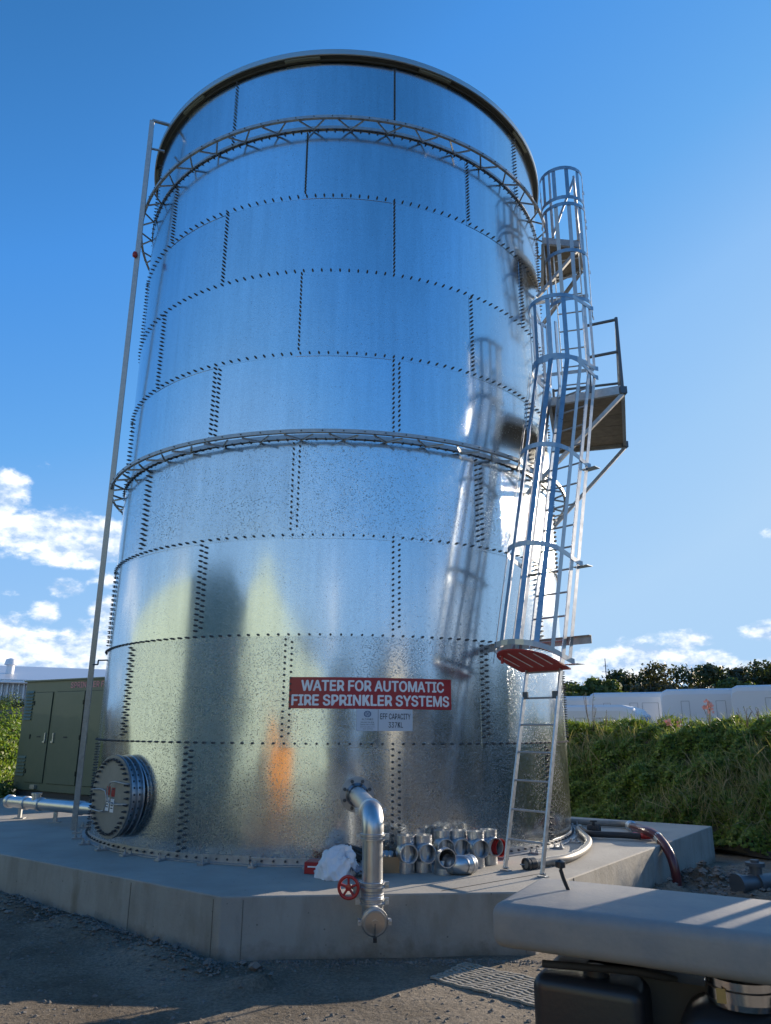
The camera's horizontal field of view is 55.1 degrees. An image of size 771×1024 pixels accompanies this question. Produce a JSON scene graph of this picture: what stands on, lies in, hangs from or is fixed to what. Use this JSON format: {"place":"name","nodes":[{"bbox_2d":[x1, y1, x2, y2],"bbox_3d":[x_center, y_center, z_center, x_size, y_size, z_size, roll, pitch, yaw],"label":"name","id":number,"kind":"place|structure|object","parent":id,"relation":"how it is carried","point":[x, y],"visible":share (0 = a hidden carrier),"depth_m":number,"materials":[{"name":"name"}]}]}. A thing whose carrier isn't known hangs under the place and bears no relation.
{"place":"outdoors","nodes":[
{"label":"outdoors","id":0,"kind":"place"},
{"bbox_2d":[0,849,770,1023],"bbox_3d":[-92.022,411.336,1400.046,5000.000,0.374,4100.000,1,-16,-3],"label":"ground","id":1,"kind":"structure","parent":0,"point":[259,987],"depth_m":5.63,"materials":[{"name":"grey gravel"}]},
{"bbox_2d":[0,779,17,797],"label":"bush","id":2,"kind":"object","parent":1,"relation":"on","point":[5,789],"visible":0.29,"depth_m":15.48,"materials":[{"name":"green plant"}]},
{"bbox_2d":[0,719,20,784],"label":"bush","id":3,"kind":"object","parent":1,"relation":"on","point":[8,754],"visible":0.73,"depth_m":16.81,"materials":[{"name":"green plant"}]},
{"bbox_2d":[0,706,23,785],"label":"earth mound","id":4,"kind":"object","parent":1,"relation":"on","point":[11,712],"visible":0.08,"depth_m":20.62,"materials":[{"name":"green plant"}]},
{"bbox_2d":[0,691,21,710],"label":"bush","id":5,"kind":"object","parent":4,"relation":"on","point":[2,700],"visible":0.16,"depth_m":29.23,"materials":[{"name":"green plant"}]},
{"bbox_2d":[0,699,22,782],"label":"bush","id":6,"kind":"object","parent":4,"relation":"on","point":[13,718],"visible":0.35,"depth_m":17.86,"materials":[{"name":"green plant"}]},
{"bbox_2d":[3,698,24,709],"bbox_3d":[-12.782,7.312,26.179,1.392,1.448,1.652,1,-16,-3],"label":"bush","id":7,"kind":"object","parent":4,"relation":"on","point":[17,704],"visible":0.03,"depth_m":26.07,"materials":[{"name":"green plant"}]},
{"bbox_2d":[0,658,105,703],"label":"iron shed","id":8,"kind":"structure","parent":1,"relation":"on","point":[13,677],"depth_m":42.90,"materials":[{"name":"grey metal"}]},
{"bbox_2d":[147,935,160,942],"bbox_3d":[-2.026,3.754,6.464,0.116,0.087,0.078,-5,-17,18],"label":"stone","id":9,"kind":"object","parent":1,"relation":"on","point":[155,939],"visible":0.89,"depth_m":6.44,"materials":[{"name":"grey stone"}]},
{"bbox_2d":[238,960,246,964],"bbox_3d":[-1.202,3.788,6.200,0.077,0.058,0.079,1,-16,-3],"label":"stone","id":10,"kind":"object","parent":1,"relation":"on","point":[242,962],"visible":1,"depth_m":6.18,"materials":[{"name":"grey stone"}]},
{"bbox_2d":[248,961,262,970],"bbox_3d":[-1.065,3.736,6.060,0.113,0.087,0.067,-3,-17,11],"label":"stone","id":11,"kind":"object","parent":1,"relation":"on","point":[255,966],"visible":0.96,"depth_m":6.05,"materials":[{"name":"grey stone"}]},
{"bbox_2d":[0,789,715,961],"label":"concrete slab","id":12,"kind":"structure","parent":1,"relation":"on","point":[293,913],"depth_m":6.96,"materials":[{"name":"grey concrete"}]},
{"bbox_2d":[3,793,90,822],"bbox_3d":[-5.047,4.562,11.357,2.625,0.399,0.206,-10,-19,31],"label":"suction pipe","id":13,"kind":"object","parent":12,"relation":"on","point":[36,801],"visible":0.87,"depth_m":11.48,"materials":[{"name":"silver metal"}]},
{"bbox_2d":[13,677,104,801],"bbox_3d":[-5.906,4.756,15.568,4.260,2.387,1.390,-10,-19,32],"label":"pump enclosure","id":14,"kind":"object","parent":12,"relation":"on","point":[49,745],"visible":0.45,"depth_m":15.43,"materials":[{"name":"green paint"}]},
{"bbox_2d":[24,692,53,782],"bbox_3d":[-7.418,4.798,15.762,0.645,1.840,0.052,-10,-19,32],"label":"door","id":15,"kind":"structure","parent":14,"relation":"in","point":[34,770],"depth_m":15.75,"materials":[{"name":"green paint"}]},
{"bbox_2d":[46,691,84,785],"bbox_3d":[-6.619,4.655,15.258,0.965,1.840,0.052,-10,-19,32],"label":"door","id":16,"kind":"structure","parent":14,"relation":"in","point":[64,748],"depth_m":15.25,"materials":[{"name":"green paint"}]},
{"bbox_2d":[82,690,102,786],"bbox_3d":[-5.700,4.494,14.691,0.950,1.840,0.029,-10,-19,32],"label":"door","id":17,"kind":"structure","parent":14,"relation":"in","point":[97,696],"depth_m":14.80,"materials":[{"name":"green paint"}]},
{"bbox_2d":[71,119,169,829],"bbox_3d":[-4.080,-0.961,11.356,0.336,11.019,1.661,7,-18,-22],"label":"gauge pole","id":18,"kind":"object","parent":12,"relation":"on","point":[136,256],"visible":0.97,"depth_m":11.26,"materials":[{"name":"metal"}]},
{"bbox_2d":[209,899,213,957],"bbox_3d":[-1.508,3.611,6.404,0.007,0.460,0.007,1,-16,-3],"label":"formwork joint","id":19,"kind":"object","parent":12,"relation":"attached to","point":[211,927],"visible":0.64,"depth_m":6.40,"materials":[{"name":"grey concrete"}]},
{"bbox_2d":[240,900,243,957],"bbox_3d":[-1.241,3.603,6.370,0.005,0.460,0.005,1,-16,-3],"label":"formwork joint","id":20,"kind":"object","parent":12,"relation":"attached to","point":[241,931],"visible":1,"depth_m":6.36,"materials":[{"name":"grey concrete"}]},
{"bbox_2d":[304,859,319,873],"bbox_3d":[-0.665,3.611,7.516,0.280,0.110,0.202,-3,-17,10],"label":"red carton","id":21,"kind":"object","parent":12,"relation":"on","point":[310,865],"visible":0.48,"depth_m":7.44,"materials":[{"name":"red cardboard"}]},
{"bbox_2d":[71,49,583,869],"bbox_3d":[-0.739,-0.775,12.830,7.478,11.520,7.482,1,-16,-3],"label":"water tank","id":22,"kind":"object","parent":12,"relation":"on","point":[335,383],"visible":0.91,"depth_m":9.54,"materials":[{"name":"grey metal"}]},
{"bbox_2d":[337,777,391,942],"bbox_3d":[-0.230,3.237,7.120,0.460,1.188,1.819,1,-16,-3],"label":"outlet pipe","id":23,"kind":"object","parent":22,"relation":"attached to","point":[367,894],"visible":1,"depth_m":6.37,"materials":[{"name":"metal"}]},
{"bbox_2d":[288,677,450,709],"bbox_3d":[-0.149,2.079,8.460,1.895,0.345,0.135,3,-17,-10],"label":"warning sign","id":24,"kind":"object","parent":22,"relation":"attached to","point":[360,693],"visible":1,"depth_m":8.40,"materials":[{"name":"red"}]},
{"bbox_2d":[356,709,412,730],"bbox_3d":[-0.007,2.353,8.348,0.652,0.235,0.020,4,-17,-12],"label":"capacity plate","id":25,"kind":"object","parent":22,"relation":"attached to","point":[384,720],"visible":1,"depth_m":8.34,"materials":[{"name":"grey metal"}]},
{"bbox_2d":[493,293,599,671],"bbox_3d":[2.029,-0.540,9.368,1.740,5.048,1.558,1,-16,-3],"label":"caged ladder","id":26,"kind":"object","parent":22,"relation":"attached to","point":[514,653],"visible":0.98,"depth_m":9.08,"materials":[{"name":"metal"}]},
{"bbox_2d":[535,237,582,323],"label":"landing platform","id":27,"kind":"structure","parent":22,"relation":"attached to","point":[566,265],"depth_m":12.31,"materials":[{"name":"grey metal"}]},
{"bbox_2d":[548,173,581,253],"bbox_3d":[3.131,-4.970,12.364,0.309,1.250,0.961,-14,-22,41],"label":"roof ladder frame","id":28,"kind":"object","parent":27,"relation":"on","point":[562,209],"visible":0.89,"depth_m":12.16,"materials":[{"name":"silver metal"}]},
{"bbox_2d":[537,166,593,385],"bbox_3d":[2.936,-3.330,11.836,0.930,4.055,1.473,1,-16,-3],"label":"caged ladder","id":29,"kind":"object","parent":22,"relation":"attached to","point":[571,250],"visible":0.76,"depth_m":11.61,"materials":[{"name":"metal"}]},
{"bbox_2d":[525,317,628,526],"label":"landing platform","id":30,"kind":"structure","parent":22,"relation":"attached to","point":[608,429],"depth_m":10.98,"materials":[{"name":"grey metal"}]},
{"bbox_2d":[314,844,358,880],"bbox_3d":[-0.485,3.451,7.306,0.449,0.303,0.375,1,-16,-3],"label":"plastic bag","id":31,"kind":"object","parent":12,"relation":"on","point":[336,862],"visible":0.97,"depth_m":7.22,"materials":[{"name":"white plastic"}]},
{"bbox_2d":[346,844,361,862],"bbox_3d":[-0.257,3.669,7.923,0.361,0.201,0.299,-7,-18,24],"label":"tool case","id":32,"kind":"object","parent":12,"relation":"on","point":[357,850],"visible":0.15,"depth_m":7.82,"materials":[{"name":"black plastic"}]},
{"bbox_2d":[349,864,361,876],"bbox_3d":[-0.196,3.556,7.336,0.336,0.114,0.240,1,-16,-3],"label":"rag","id":33,"kind":"object","parent":12,"relation":"on","point":[358,868],"visible":0.3,"depth_m":7.26,"materials":[{"name":"grey"}]},
{"bbox_2d":[383,857,398,872],"bbox_3d":[0.048,3.627,7.620,0.276,0.150,0.206,1,-16,-3],"label":"cardboard box","id":34,"kind":"object","parent":12,"relation":"on","point":[390,864],"visible":0.33,"depth_m":7.52,"materials":[{"name":"brown cardboard"}]},
{"bbox_2d":[387,850,393,856],"bbox_3d":[0.049,3.552,7.631,0.086,0.100,0.098,1,-16,-3],"label":"pipe coupling","id":35,"kind":"object","parent":34,"relation":"in","point":[390,853],"visible":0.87,"depth_m":7.61,"materials":[{"name":"silver metal"}]},
{"bbox_2d":[396,834,417,873],"bbox_3d":[0.217,3.510,7.575,0.224,0.350,0.257,3,-17,-10],"label":"tee fitting","id":36,"kind":"object","parent":12,"relation":"on","point":[406,853],"visible":0.99,"depth_m":7.53,"materials":[{"name":"silver metal"}]},
{"bbox_2d":[415,829,424,833],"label":"tee fitting","id":37,"kind":"object","parent":12,"relation":"on","point":[418,831],"visible":0.18,"depth_m":8.11,"materials":[{"name":"silver metal"}]},
{"bbox_2d":[414,833,436,872],"bbox_3d":[0.399,3.522,7.615,0.224,0.350,0.257,5,-17,-14],"label":"tee fitting","id":38,"kind":"object","parent":12,"relation":"on","point":[426,850],"visible":0.98,"depth_m":7.57,"materials":[{"name":"silver metal"}]},
{"bbox_2d":[433,829,453,851],"bbox_3d":[0.628,3.630,7.976,0.224,0.350,0.257,3,-17,-9],"label":"tee fitting","id":39,"kind":"object","parent":12,"relation":"on","point":[442,838],"visible":0.56,"depth_m":7.96,"materials":[{"name":"silver metal"}]},
{"bbox_2d":[434,847,455,874],"bbox_3d":[0.594,3.533,7.491,0.184,0.262,0.267,3,-17,-10],"label":"elbow fitting","id":40,"kind":"object","parent":12,"relation":"on","point":[440,867],"visible":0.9,"depth_m":7.43,"materials":[{"name":"silver metal"}]},
{"bbox_2d":[442,854,477,874],"bbox_3d":[0.752,3.566,7.462,0.267,0.184,0.262,-15,-22,42],"label":"elbow fitting","id":41,"kind":"object","parent":12,"relation":"on","point":[465,864],"visible":0.94,"depth_m":7.41,"materials":[{"name":"silver metal"}]},
{"bbox_2d":[450,829,469,854],"bbox_3d":[0.802,3.632,7.982,0.224,0.350,0.257,3,-17,-9],"label":"tee fitting","id":42,"kind":"object","parent":12,"relation":"on","point":[459,839],"visible":0.62,"depth_m":7.96,"materials":[{"name":"silver metal"}]},
{"bbox_2d":[467,830,489,867],"bbox_3d":[0.983,3.613,7.914,0.224,0.350,0.257,5,-17,-14],"label":"tee fitting","id":43,"kind":"object","parent":12,"relation":"on","point":[478,847],"visible":0.82,"depth_m":7.87,"materials":[{"name":"silver metal"}]},
{"bbox_2d":[442,874,536,890],"bbox_3d":[1.048,3.559,7.109,1.379,0.003,0.007,13,-21,-37],"label":"control joint","id":44,"kind":"object","parent":12,"relation":"on","point":[488,882],"visible":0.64,"depth_m":7.06,"materials":[{"name":"grey concrete"}]},
{"bbox_2d":[480,828,502,864],"bbox_3d":[1.145,3.660,8.069,0.224,0.350,0.257,6,-17,-20],"label":"tee fitting","id":45,"kind":"object","parent":12,"relation":"on","point":[490,837],"visible":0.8,"depth_m":8.02,"materials":[{"name":"silver metal"}]},
{"bbox_2d":[491,839,505,856],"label":"elbow fitting","id":46,"kind":"object","parent":12,"relation":"on","point":[494,847],"visible":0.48,"depth_m":8.01,"materials":[{"name":"red paint"}]},
{"bbox_2d":[500,657,562,877],"bbox_3d":[1.622,2.651,8.005,0.648,2.256,0.560,15,-22,-41],"label":"ladder","id":47,"kind":"object","parent":12,"relation":"on","point":[555,694],"visible":0.98,"depth_m":7.92,"materials":[{"name":"metal"}]},
{"bbox_2d":[520,824,591,870],"bbox_3d":[2.305,4.097,9.099,0.488,0.132,3.443,-7,-18,23],"label":"suction hose","id":48,"kind":"object","parent":12,"relation":"on","point":[530,863],"visible":0.9,"depth_m":8.08,"materials":[{"name":"grey plastic"}]},
{"bbox_2d":[587,820,600,830],"bbox_3d":[2.911,4.415,10.319,0.180,0.193,0.150,-7,-18,22],"label":"hose valve","id":49,"kind":"object","parent":12,"relation":"on","point":[593,827],"visible":0.63,"depth_m":10.29,"materials":[{"name":"black metal"}]},
{"bbox_2d":[571,818,630,827],"bbox_3d":[3.155,4.720,11.244,0.402,0.106,1.694,16,-22,-42],"label":"grey hose","id":50,"kind":"object","parent":12,"relation":"on","point":[609,823],"visible":0.33,"depth_m":11.12,"materials":[{"name":"grey rubber"}]},
{"bbox_2d":[579,826,640,839],"bbox_3d":[2.936,4.364,10.028,0.388,0.080,1.012,13,-21,-38],"label":"black hose","id":51,"kind":"object","parent":12,"relation":"on","point":[609,834],"visible":0.85,"depth_m":9.86,"materials":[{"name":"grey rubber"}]},
{"bbox_2d":[633,826,654,838],"bbox_3d":[3.586,4.395,10.135,0.348,0.101,0.733,-6,-18,22],"label":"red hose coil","id":52,"kind":"object","parent":12,"relation":"on","point":[643,836],"visible":0.27,"depth_m":9.82,"materials":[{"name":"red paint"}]},
{"bbox_2d":[625,820,681,885],"bbox_3d":[3.516,4.606,9.847,0.214,0.798,1.495,1,-16,-3],"label":"maroon hose","id":53,"kind":"object","parent":12,"relation":"on","point":[661,841],"visible":0.81,"depth_m":9.39,"materials":[{"name":"red"}]},
{"bbox_2d":[0,860,770,981],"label":"rubble","id":54,"kind":"object","parent":1,"relation":"on","point":[209,963],"visible":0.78,"depth_m":6.76,"materials":[{"name":"gravel"}]},
{"bbox_2d":[430,962,534,1006],"bbox_3d":[0.880,3.674,5.762,0.983,0.035,0.539,-13,-21,37],"label":"drain mat","id":55,"kind":"object","parent":1,"relation":"on","point":[511,986],"visible":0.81,"depth_m":5.78,"materials":[{"name":"grey metal"}]},
{"bbox_2d":[563,680,577,691],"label":"tree","id":56,"kind":"object","parent":1,"relation":"on","point":[570,682],"visible":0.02,"depth_m":49.40,"materials":[{"name":"green plant"}]},
{"bbox_2d":[564,691,581,695],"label":"tree","id":57,"kind":"object","parent":1,"relation":"on","point":[567,693],"visible":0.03,"depth_m":43.33,"materials":[{"name":"green plant"}]},
{"bbox_2d":[564,696,589,704],"bbox_3d":[7.594,8.795,28.654,4.128,3.137,1.908,-8,-18,27],"label":"van","id":58,"kind":"object","parent":1,"relation":"on","point":[575,700],"visible":0.01,"depth_m":28.20,"materials":[{"name":"grey metal"}]},
{"bbox_2d":[564,676,602,695],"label":"tree","id":59,"kind":"object","parent":1,"relation":"on","point":[589,686],"visible":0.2,"depth_m":46.45,"materials":[{"name":"green plant"}]},
{"bbox_2d":[565,705,652,733],"bbox_3d":[5.806,6.868,21.090,4.088,2.563,1.909,-8,-18,27],"label":"van","id":60,"kind":"object","parent":1,"relation":"on","point":[577,712],"visible":0.05,"depth_m":20.37,"materials":[{"name":"grey metal"}]},
{"bbox_2d":[596,679,627,692],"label":"tree","id":61,"kind":"object","parent":1,"relation":"on","point":[610,686],"visible":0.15,"depth_m":44.26,"materials":[{"name":"green plant"}]},
{"bbox_2d":[589,692,662,722],"bbox_3d":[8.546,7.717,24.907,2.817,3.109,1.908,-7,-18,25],"label":"van","id":62,"kind":"object","parent":1,"relation":"on","point":[649,703],"visible":0.07,"depth_m":24.42,"materials":[{"name":"grey metal"}]},
{"bbox_2d":[601,668,657,691],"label":"tree","id":63,"kind":"object","parent":1,"relation":"on","point":[624,679],"visible":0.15,"depth_m":53.13,"materials":[{"name":"green plant"}]},
{"bbox_2d":[493,859,770,1023],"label":"work truck","id":64,"kind":"object","parent":1,"relation":"on","point":[631,955],"visible":1,"depth_m":2.75,"materials":[{"name":"white metal"}]},
{"bbox_2d":[624,661,684,691],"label":"tree","id":65,"kind":"object","parent":1,"relation":"on","point":[661,669],"visible":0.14,"depth_m":49.65,"materials":[{"name":"green plant"}]},
{"bbox_2d":[656,683,699,691],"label":"tree","id":66,"kind":"object","parent":1,"relation":"on","point":[665,687],"visible":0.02,"depth_m":47.80,"materials":[{"name":"green plant"}]},
{"bbox_2d":[661,688,732,730],"bbox_3d":[9.945,6.783,21.623,3.126,3.070,1.908,-8,-18,26],"label":"van","id":67,"kind":"object","parent":1,"relation":"on","point":[686,702],"visible":0.07,"depth_m":21.38,"materials":[{"name":"grey metal"}]},
{"bbox_2d":[668,663,727,688],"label":"tree","id":68,"kind":"object","parent":1,"relation":"on","point":[675,676],"visible":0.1,"depth_m":55.54,"materials":[{"name":"green plant"}]},
{"bbox_2d":[687,662,735,688],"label":"tree","id":69,"kind":"object","parent":1,"relation":"on","point":[710,671],"visible":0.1,"depth_m":49.91,"materials":[{"name":"green plant"}]},
{"bbox_2d":[712,677,755,688],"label":"tree","id":70,"kind":"object","parent":1,"relation":"on","point":[730,682],"visible":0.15,"depth_m":44.20,"materials":[{"name":"green plant"}]},
{"bbox_2d":[726,663,759,684],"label":"tree","id":71,"kind":"object","parent":1,"relation":"on","point":[739,673],"visible":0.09,"depth_m":50.41,"materials":[{"name":"green plant"}]},
{"bbox_2d":[716,848,770,858],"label":"edging rail","id":72,"kind":"object","parent":1,"relation":"on","point":[756,854],"visible":0.4,"depth_m":11.59,"materials":[{"name":"grey"}]},
{"bbox_2d":[729,859,770,892],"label":"buried pipe fitting","id":73,"kind":"object","parent":1,"relation":"on","point":[755,877],"visible":0.88,"depth_m":8.86,"materials":[{"name":"grey metal"}]},
{"bbox_2d":[731,685,770,729],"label":"van","id":74,"kind":"object","parent":1,"relation":"on","point":[753,696],"visible":0.25,"depth_m":20.18,"materials":[{"name":"grey metal"}]},
{"bbox_2d":[744,659,770,684],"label":"tree","id":75,"kind":"object","parent":1,"relation":"on","point":[763,678],"visible":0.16,"depth_m":47.66,"materials":[{"name":"green plant"}]},
{"bbox_2d":[0,0,770,688],"label":"sky","id":76,"kind":"structure","parent":0,"point":[662,108],"materials":[{"name":"blue"}]},
{"bbox_2d":[566,707,770,858],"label":"earth bank","id":77,"kind":"structure","parent":0,"point":[738,848],"depth_m":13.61,"materials":[{"name":"green plant"}]},
{"bbox_2d":[565,714,770,855],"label":"creeper","id":78,"kind":"object","parent":77,"relation":"on","point":[632,771],"visible":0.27,"depth_m":13.59,"materials":[{"name":"green plant"}]},
{"bbox_2d":[583,692,595,730],"bbox_3d":[4.548,4.510,16.353,0.323,1.006,0.182,-2,-16,7],"label":"weed plant","id":79,"kind":"object","parent":78,"relation":"on","point":[593,720],"visible":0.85,"depth_m":16.33,"materials":[{"name":"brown plant"}]},
{"bbox_2d":[599,710,607,725],"bbox_3d":[4.803,4.637,16.125,0.217,0.604,0.287,-12,-20,36],"label":"weed plant","id":80,"kind":"object","parent":78,"relation":"on","point":[605,717],"visible":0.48,"depth_m":16.13,"materials":[{"name":"green plant"}]},
{"bbox_2d":[664,718,681,730],"bbox_3d":[5.896,4.384,15.214,0.394,0.253,0.239,1,-16,-3],"label":"weed plant","id":81,"kind":"object","parent":78,"relation":"on","point":[667,722],"visible":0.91,"depth_m":15.19,"materials":[{"name":"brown plant"}]},
{"bbox_2d":[702,699,713,724],"bbox_3d":[6.501,4.057,14.864,0.236,0.572,0.413,-8,-18,27],"label":"weed plant","id":82,"kind":"object","parent":78,"relation":"on","point":[708,705],"visible":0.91,"depth_m":14.86,"materials":[{"name":"brown plant"}]},
{"bbox_2d":[736,706,751,726],"bbox_3d":[7.032,4.056,14.494,0.348,0.482,0.287,1,-16,-3],"label":"weed plant","id":83,"kind":"object","parent":78,"relation":"on","point":[746,720],"visible":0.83,"depth_m":14.47,"materials":[{"name":"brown plant"}]},
{"bbox_2d":[749,706,759,729],"bbox_3d":[7.219,4.013,14.335,0.273,0.471,0.250,10,-19,-29],"label":"weed plant","id":84,"kind":"object","parent":77,"relation":"on","point":[755,714],"visible":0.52,"depth_m":14.38,"materials":[{"name":"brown plant"}]}
]}

